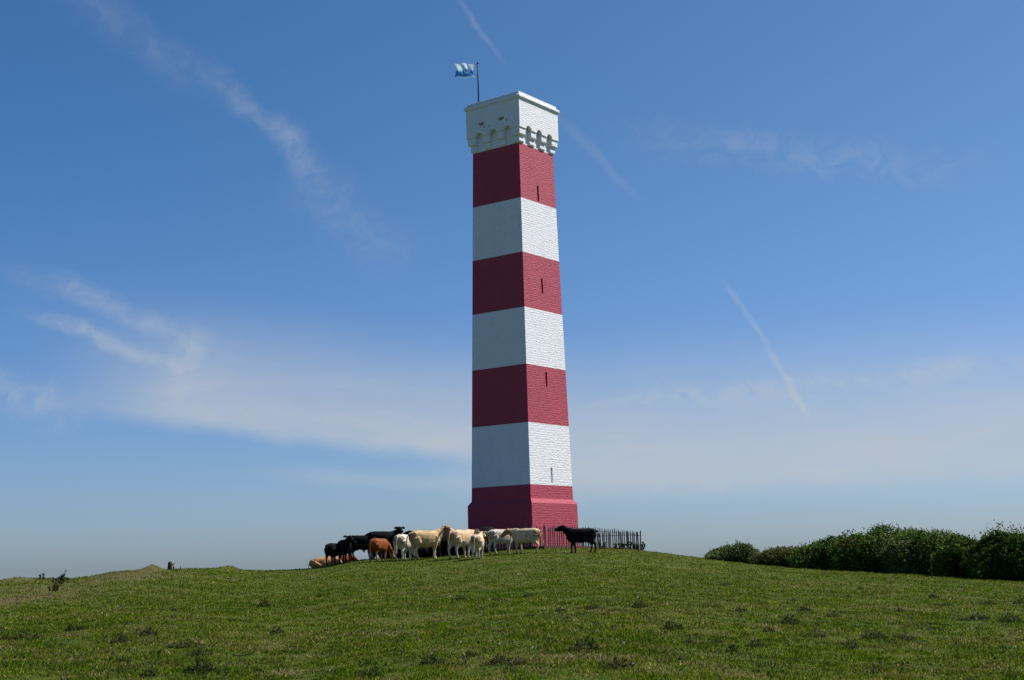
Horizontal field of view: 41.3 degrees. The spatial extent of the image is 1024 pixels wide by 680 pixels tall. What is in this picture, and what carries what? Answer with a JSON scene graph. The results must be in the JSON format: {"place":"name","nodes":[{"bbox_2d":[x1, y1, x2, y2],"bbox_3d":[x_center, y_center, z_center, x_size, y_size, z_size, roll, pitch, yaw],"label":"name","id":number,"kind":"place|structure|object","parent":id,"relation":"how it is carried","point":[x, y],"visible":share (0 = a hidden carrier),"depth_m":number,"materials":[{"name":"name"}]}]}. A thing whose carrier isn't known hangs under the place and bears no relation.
{"place":"outdoors","nodes":[
{"label":"outdoors","id":0,"kind":"place"},
{"bbox_2d":[2,574,976,676],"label":"meadow flowers","id":1,"kind":"object","parent":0,"point":[554,625],"visible":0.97,"depth_m":23.48,"materials":[{"name":"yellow plant"}]},
{"bbox_2d":[0,547,1023,679],"bbox_3d":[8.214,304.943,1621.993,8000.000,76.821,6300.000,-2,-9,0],"label":"ground","id":2,"kind":"structure","parent":0,"point":[153,567],"depth_m":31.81,"materials":[{"name":"green plant"}]},
{"bbox_2d":[8,630,44,638],"bbox_3d":[-8.383,5.080,23.473,0.630,0.160,0.446,4,-11,-28],"label":"weed clump","id":3,"kind":"object","parent":2,"relation":"on","point":[23,636],"visible":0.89,"depth_m":23.48,"materials":[{"name":"green plant"}]},
{"bbox_2d":[48,584,58,590],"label":"thistle","id":4,"kind":"object","parent":2,"relation":"on","point":[54,587],"visible":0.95,"depth_m":43.82,"materials":[{"name":"green plant"}]},
{"bbox_2d":[52,569,65,583],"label":"thistle","id":5,"kind":"object","parent":2,"relation":"on","point":[62,580],"visible":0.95,"depth_m":48.81,"materials":[{"name":"green plant"}]},
{"bbox_2d":[64,623,84,630],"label":"weed clump","id":6,"kind":"object","parent":2,"relation":"on","point":[70,628],"visible":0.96,"depth_m":25.75,"materials":[{"name":"green plant"}]},
{"bbox_2d":[111,631,129,642],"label":"weed clump","id":7,"kind":"object","parent":2,"relation":"on","point":[121,637],"visible":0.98,"depth_m":21.69,"materials":[{"name":"green plant"}]},
{"bbox_2d":[112,655,130,661],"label":"weed clump","id":8,"kind":"object","parent":2,"relation":"on","point":[123,660],"visible":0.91,"depth_m":18.27,"materials":[{"name":"green plant"}]},
{"bbox_2d":[138,626,157,635],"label":"weed clump","id":9,"kind":"object","parent":2,"relation":"on","point":[147,631],"visible":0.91,"depth_m":23.30,"materials":[{"name":"green plant"}]},
{"bbox_2d":[141,666,158,676],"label":"weed clump","id":10,"kind":"object","parent":2,"relation":"on","point":[153,673],"visible":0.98,"depth_m":16.41,"materials":[{"name":"green plant"}]},
{"bbox_2d":[168,561,174,569],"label":"old post","id":11,"kind":"object","parent":2,"relation":"on","point":[170,564],"visible":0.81,"depth_m":59.20,"materials":[{"name":"brown wood"}]},
{"bbox_2d":[165,639,203,647],"bbox_3d":[-5.010,4.629,20.800,0.698,0.153,0.511,-5,-10,21],"label":"weed clump","id":12,"kind":"object","parent":2,"relation":"on","point":[180,645],"visible":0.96,"depth_m":20.75,"materials":[{"name":"green plant"}]},
{"bbox_2d":[185,645,214,655],"bbox_3d":[-4.472,4.456,19.517,0.449,0.152,0.329,3,-10,-26],"label":"weed clump","id":13,"kind":"object","parent":2,"relation":"on","point":[201,653],"visible":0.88,"depth_m":19.49,"materials":[{"name":"green plant"}]},
{"bbox_2d":[185,655,215,672],"bbox_3d":[-3.897,4.046,17.001,0.361,0.223,0.499,-4,-10,14],"label":"weed clump","id":14,"kind":"object","parent":2,"relation":"on","point":[199,666],"visible":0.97,"depth_m":16.96,"materials":[{"name":"green plant"}]},
{"bbox_2d":[236,651,251,655],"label":"weed clump","id":15,"kind":"object","parent":2,"relation":"on","point":[244,654],"visible":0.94,"depth_m":19.81,"materials":[{"name":"green plant"}]},
{"bbox_2d":[257,598,271,606],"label":"weed clump","id":16,"kind":"object","parent":2,"relation":"on","point":[264,603],"visible":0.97,"depth_m":35.44,"materials":[{"name":"green plant"}]},
{"bbox_2d":[269,626,283,633],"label":"weed clump","id":17,"kind":"object","parent":2,"relation":"on","point":[277,631],"visible":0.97,"depth_m":24.84,"materials":[{"name":"green plant"}]},
{"bbox_2d":[308,556,341,567],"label":"cow","id":18,"kind":"object","parent":2,"relation":"on","point":[316,562],"visible":0.52,"depth_m":75.18},
{"bbox_2d":[324,543,340,565],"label":"cow","id":19,"kind":"object","parent":2,"relation":"on","point":[331,550],"visible":0.81,"depth_m":69.06},
{"bbox_2d":[338,535,354,563],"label":"cow","id":20,"kind":"object","parent":2,"relation":"on","point":[344,546],"visible":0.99,"depth_m":69.00},
{"bbox_2d":[336,555,357,563],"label":"cow","id":21,"kind":"object","parent":2,"relation":"on","point":[347,558],"visible":0.16,"depth_m":76.90},
{"bbox_2d":[345,535,373,560],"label":"cow","id":22,"kind":"object","parent":2,"relation":"on","point":[360,542],"visible":0.62,"depth_m":69.55},
{"bbox_2d":[352,666,381,677],"bbox_3d":[-1.652,3.806,15.623,0.365,0.120,0.499,-4,-10,16],"label":"weed clump","id":23,"kind":"object","parent":2,"relation":"on","point":[365,673],"visible":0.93,"depth_m":15.56,"materials":[{"name":"green plant"}]},
{"bbox_2d":[368,538,394,561],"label":"cow","id":24,"kind":"object","parent":2,"relation":"on","point":[377,545],"visible":1,"depth_m":66.57},
{"bbox_2d":[363,526,404,558],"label":"cow","id":25,"kind":"object","parent":2,"relation":"on","point":[389,536],"visible":0.51,"depth_m":69.94},
{"bbox_2d":[374,549,403,557],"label":"cow","id":26,"kind":"object","parent":2,"relation":"on","point":[388,555],"visible":0.18,"depth_m":70.71},
{"bbox_2d":[393,534,416,559],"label":"cow","id":27,"kind":"object","parent":2,"relation":"on","point":[399,541],"visible":0.78,"depth_m":65.89},
{"bbox_2d":[397,547,429,557],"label":"cow","id":28,"kind":"object","parent":2,"relation":"on","point":[422,552],"visible":0.38,"depth_m":68.53},
{"bbox_2d":[406,526,453,559],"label":"cow","id":29,"kind":"object","parent":2,"relation":"on","point":[418,539],"visible":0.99,"depth_m":65.45},
{"bbox_2d":[419,652,444,664],"bbox_3d":[-0.995,3.954,16.909,0.356,0.164,0.263,-2,-9,1],"label":"weed clump","id":30,"kind":"object","parent":2,"relation":"on","point":[432,659],"visible":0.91,"depth_m":16.87,"materials":[{"name":"green plant"}]},
{"bbox_2d":[427,546,447,556],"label":"cow","id":31,"kind":"object","parent":2,"relation":"on","point":[430,552],"visible":0.25,"depth_m":68.68},
{"bbox_2d":[432,529,457,556],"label":"cow","id":32,"kind":"object","parent":2,"relation":"on","point":[444,542],"visible":0.26,"depth_m":67.44},
{"bbox_2d":[436,545,477,556],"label":"cow","id":33,"kind":"object","parent":2,"relation":"on","point":[443,549],"visible":0.38,"depth_m":67.93},
{"bbox_2d":[453,593,466,599],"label":"weed clump","id":34,"kind":"object","parent":2,"relation":"on","point":[460,597],"visible":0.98,"depth_m":32.46,"materials":[{"name":"green plant"}]},
{"bbox_2d":[446,529,479,558],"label":"cow","id":35,"kind":"object","parent":2,"relation":"on","point":[456,538],"visible":0.87,"depth_m":63.53},
{"bbox_2d":[461,650,478,657],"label":"weed clump","id":36,"kind":"object","parent":2,"relation":"on","point":[468,654],"visible":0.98,"depth_m":17.59,"materials":[{"name":"green plant"}]},
{"bbox_2d":[469,531,487,558],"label":"cow","id":37,"kind":"object","parent":2,"relation":"on","point":[476,541],"visible":1,"depth_m":61.17},
{"bbox_2d":[477,526,493,553],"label":"cow","id":38,"kind":"object","parent":2,"relation":"on","point":[484,528],"visible":0.31,"depth_m":66.30},
{"bbox_2d":[486,529,512,554],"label":"cow","id":39,"kind":"object","parent":2,"relation":"on","point":[494,536],"visible":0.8,"depth_m":64.15},
{"bbox_2d":[486,653,512,664],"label":"weed clump","id":40,"kind":"object","parent":2,"relation":"on","point":[497,659],"visible":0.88,"depth_m":16.21,"materials":[{"name":"green plant"}]},
{"bbox_2d":[508,656,527,664],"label":"weed clump","id":41,"kind":"object","parent":2,"relation":"on","point":[518,661],"visible":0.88,"depth_m":16.08,"materials":[{"name":"green plant"}]},
{"bbox_2d":[464,91,578,549],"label":"daymark tower","id":42,"kind":"structure","parent":2,"relation":"on","point":[521,469],"depth_m":75.90,"materials":[{"name":"red paint"}]},
{"bbox_2d":[477,62,478,101],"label":"flagpole","id":43,"kind":"object","parent":42,"relation":"on","point":[478,80],"visible":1,"depth_m":79.09,"materials":[{"name":"metal"}]},
{"bbox_2d":[455,63,476,77],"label":"flag","id":44,"kind":"object","parent":43,"relation":"attached to","point":[464,70],"visible":1,"depth_m":79.09,"materials":[{"name":"fabric"}]},
{"bbox_2d":[501,528,543,552],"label":"cow","id":45,"kind":"object","parent":2,"relation":"on","point":[525,535],"visible":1,"depth_m":63.68},
{"bbox_2d":[477,546,624,552],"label":"kerb","id":46,"kind":"structure","parent":2,"relation":"on","point":[541,547],"depth_m":69.71,"materials":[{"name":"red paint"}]},
{"bbox_2d":[480,525,640,550],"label":"iron railing","id":47,"kind":"object","parent":46,"relation":"on","point":[620,537],"visible":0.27,"depth_m":73.19,"materials":[{"name":"grey metal"}]},
{"bbox_2d":[555,525,600,552],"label":"cow","id":48,"kind":"object","parent":2,"relation":"on","point":[580,535],"visible":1,"depth_m":62.67},
{"bbox_2d":[568,635,602,650],"bbox_3d":[0.955,3.945,17.732,0.399,0.212,0.550,5,-11,-33],"label":"weed clump","id":49,"kind":"object","parent":2,"relation":"on","point":[591,645],"visible":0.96,"depth_m":17.68,"materials":[{"name":"green plant"}]},
{"bbox_2d":[586,602,600,609],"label":"weed clump","id":50,"kind":"object","parent":2,"relation":"on","point":[593,607],"visible":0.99,"depth_m":26.52,"materials":[{"name":"green plant"}]},
{"bbox_2d":[597,652,635,668],"bbox_3d":[1.168,3.631,15.389,0.502,0.184,0.367,3,-10,-25],"label":"weed clump","id":51,"kind":"object","parent":2,"relation":"on","point":[619,663],"visible":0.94,"depth_m":15.37,"materials":[{"name":"green plant"}]},
{"bbox_2d":[613,543,624,548],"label":"tall weed","id":52,"kind":"object","parent":2,"relation":"on","point":[623,544],"visible":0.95,"depth_m":70.17,"materials":[{"name":"green plant"}]},
{"bbox_2d":[620,541,638,549],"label":"tall weed","id":53,"kind":"object","parent":2,"relation":"on","point":[631,544],"visible":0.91,"depth_m":70.57,"materials":[{"name":"green plant"}]},
{"bbox_2d":[631,596,648,607],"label":"weed clump","id":54,"kind":"object","parent":2,"relation":"on","point":[638,604],"visible":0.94,"depth_m":27.36,"materials":[{"name":"green plant"}]},
{"bbox_2d":[636,541,645,550],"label":"tall weed","id":55,"kind":"object","parent":2,"relation":"on","point":[642,545],"visible":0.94,"depth_m":70.55,"materials":[{"name":"green plant"}]},
{"bbox_2d":[660,620,683,629],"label":"weed clump","id":56,"kind":"object","parent":2,"relation":"on","point":[669,626],"visible":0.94,"depth_m":22.24,"materials":[{"name":"green plant"}]},
{"bbox_2d":[682,637,696,643],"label":"weed clump","id":57,"kind":"object","parent":2,"relation":"on","point":[695,642],"visible":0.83,"depth_m":19.76,"materials":[{"name":"green plant"}]},
{"bbox_2d":[709,638,724,642],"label":"weed clump","id":58,"kind":"object","parent":2,"relation":"on","point":[714,640],"visible":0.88,"depth_m":20.29,"materials":[{"name":"green plant"}]},
{"bbox_2d":[703,538,759,563],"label":"grey green shrub","id":59,"kind":"object","parent":2,"relation":"on","point":[743,554],"visible":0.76,"depth_m":69.96,"materials":[{"name":"green plant"}]},
{"bbox_2d":[726,643,737,651],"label":"weed clump","id":60,"kind":"object","parent":2,"relation":"on","point":[735,648],"visible":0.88,"depth_m":18.80,"materials":[{"name":"green plant"}]},
{"bbox_2d":[733,606,746,611],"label":"weed clump","id":61,"kind":"object","parent":2,"relation":"on","point":[738,609],"visible":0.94,"depth_m":29.42,"materials":[{"name":"green plant"}]},
{"bbox_2d":[746,639,766,646],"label":"weed clump","id":62,"kind":"object","parent":2,"relation":"on","point":[755,643],"visible":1,"depth_m":19.95,"materials":[{"name":"green plant"}]},
{"bbox_2d":[761,626,775,631],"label":"weed clump","id":63,"kind":"object","parent":2,"relation":"on","point":[769,630],"visible":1,"depth_m":23.36,"materials":[{"name":"green plant"}]},
{"bbox_2d":[747,542,819,566],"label":"bramble patch","id":64,"kind":"object","parent":2,"relation":"on","point":[778,555],"visible":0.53,"depth_m":68.45,"materials":[{"name":"green plant"}]},
{"bbox_2d":[778,613,799,624],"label":"weed clump","id":65,"kind":"object","parent":2,"relation":"on","point":[787,617],"visible":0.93,"depth_m":25.52,"materials":[{"name":"green plant"}]},
{"bbox_2d":[796,605,811,610],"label":"weed clump","id":66,"kind":"object","parent":2,"relation":"on","point":[802,608],"visible":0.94,"depth_m":30.90,"materials":[{"name":"green plant"}]},
{"bbox_2d":[802,629,825,637],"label":"weed clump","id":67,"kind":"object","parent":2,"relation":"on","point":[812,635],"visible":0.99,"depth_m":22.52,"materials":[{"name":"green plant"}]},
{"bbox_2d":[784,530,877,569],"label":"thicket shrub","id":68,"kind":"object","parent":2,"relation":"on","point":[804,556],"visible":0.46,"depth_m":66.78,"materials":[{"name":"green plant"}]},
{"bbox_2d":[822,610,839,616],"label":"weed clump","id":69,"kind":"object","parent":2,"relation":"on","point":[834,615],"visible":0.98,"depth_m":28.49,"materials":[{"name":"green plant"}]},
{"bbox_2d":[842,637,859,648],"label":"weed clump","id":70,"kind":"object","parent":2,"relation":"on","point":[849,645],"visible":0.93,"depth_m":20.22,"materials":[{"name":"green plant"}]},
{"bbox_2d":[860,629,888,639],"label":"weed clump","id":71,"kind":"object","parent":2,"relation":"on","point":[875,635],"visible":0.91,"depth_m":22.52,"materials":[{"name":"green plant"}]},
{"bbox_2d":[867,662,883,672],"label":"weed clump","id":72,"kind":"object","parent":2,"relation":"on","point":[880,668],"visible":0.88,"depth_m":16.64,"materials":[{"name":"green plant"}]},
{"bbox_2d":[822,521,931,571],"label":"hawthorn shrub","id":73,"kind":"object","parent":2,"relation":"on","point":[866,562],"visible":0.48,"depth_m":65.18,"materials":[{"name":"green plant"}]},
{"bbox_2d":[891,629,916,640],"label":"weed clump","id":74,"kind":"object","parent":2,"relation":"on","point":[902,637],"visible":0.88,"depth_m":22.32,"materials":[{"name":"green plant"}]},
{"bbox_2d":[875,527,973,574],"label":"willow shrub","id":75,"kind":"object","parent":2,"relation":"on","point":[911,554],"visible":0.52,"depth_m":62.88,"materials":[{"name":"green plant"}]},
{"bbox_2d":[929,590,939,597],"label":"weed clump","id":76,"kind":"object","parent":2,"relation":"on","point":[933,594],"visible":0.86,"depth_m":39.58,"materials":[{"name":"green plant"}]},
{"bbox_2d":[936,602,953,605],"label":"weed clump","id":77,"kind":"object","parent":2,"relation":"on","point":[944,604],"visible":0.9,"depth_m":34.74,"materials":[{"name":"green plant"}]},
{"bbox_2d":[928,530,979,577],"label":"blackthorn shrub","id":78,"kind":"object","parent":2,"relation":"on","point":[948,554],"visible":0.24,"depth_m":60.23,"materials":[{"name":"green plant"}]},
{"bbox_2d":[967,612,989,619],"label":"weed clump","id":79,"kind":"object","parent":2,"relation":"on","point":[974,618],"visible":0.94,"depth_m":28.54,"materials":[{"name":"green plant"}]},
{"bbox_2d":[978,598,998,604],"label":"weed clump","id":80,"kind":"object","parent":2,"relation":"on","point":[981,602],"visible":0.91,"depth_m":35.93,"materials":[{"name":"green plant"}]},
{"bbox_2d":[957,520,1023,581],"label":"bush","id":81,"kind":"object","parent":2,"relation":"on","point":[997,554],"visible":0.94,"depth_m":57.66,"materials":[{"name":"green plant"}]},
{"bbox_2d":[996,611,1022,622],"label":"weed clump","id":82,"kind":"object","parent":2,"relation":"on","point":[1017,619],"visible":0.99,"depth_m":27.92,"materials":[{"name":"green plant"}]},
{"bbox_2d":[1012,596,1023,603],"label":"weed clump","id":83,"kind":"object","parent":2,"relation":"on","point":[1015,602],"visible":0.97,"depth_m":36.81,"materials":[{"name":"green plant"}]},
{"bbox_2d":[0,0,1023,579],"label":"sky","id":84,"kind":"structure","parent":0,"point":[236,236],"materials":[{"name":"blue"}]}
]}

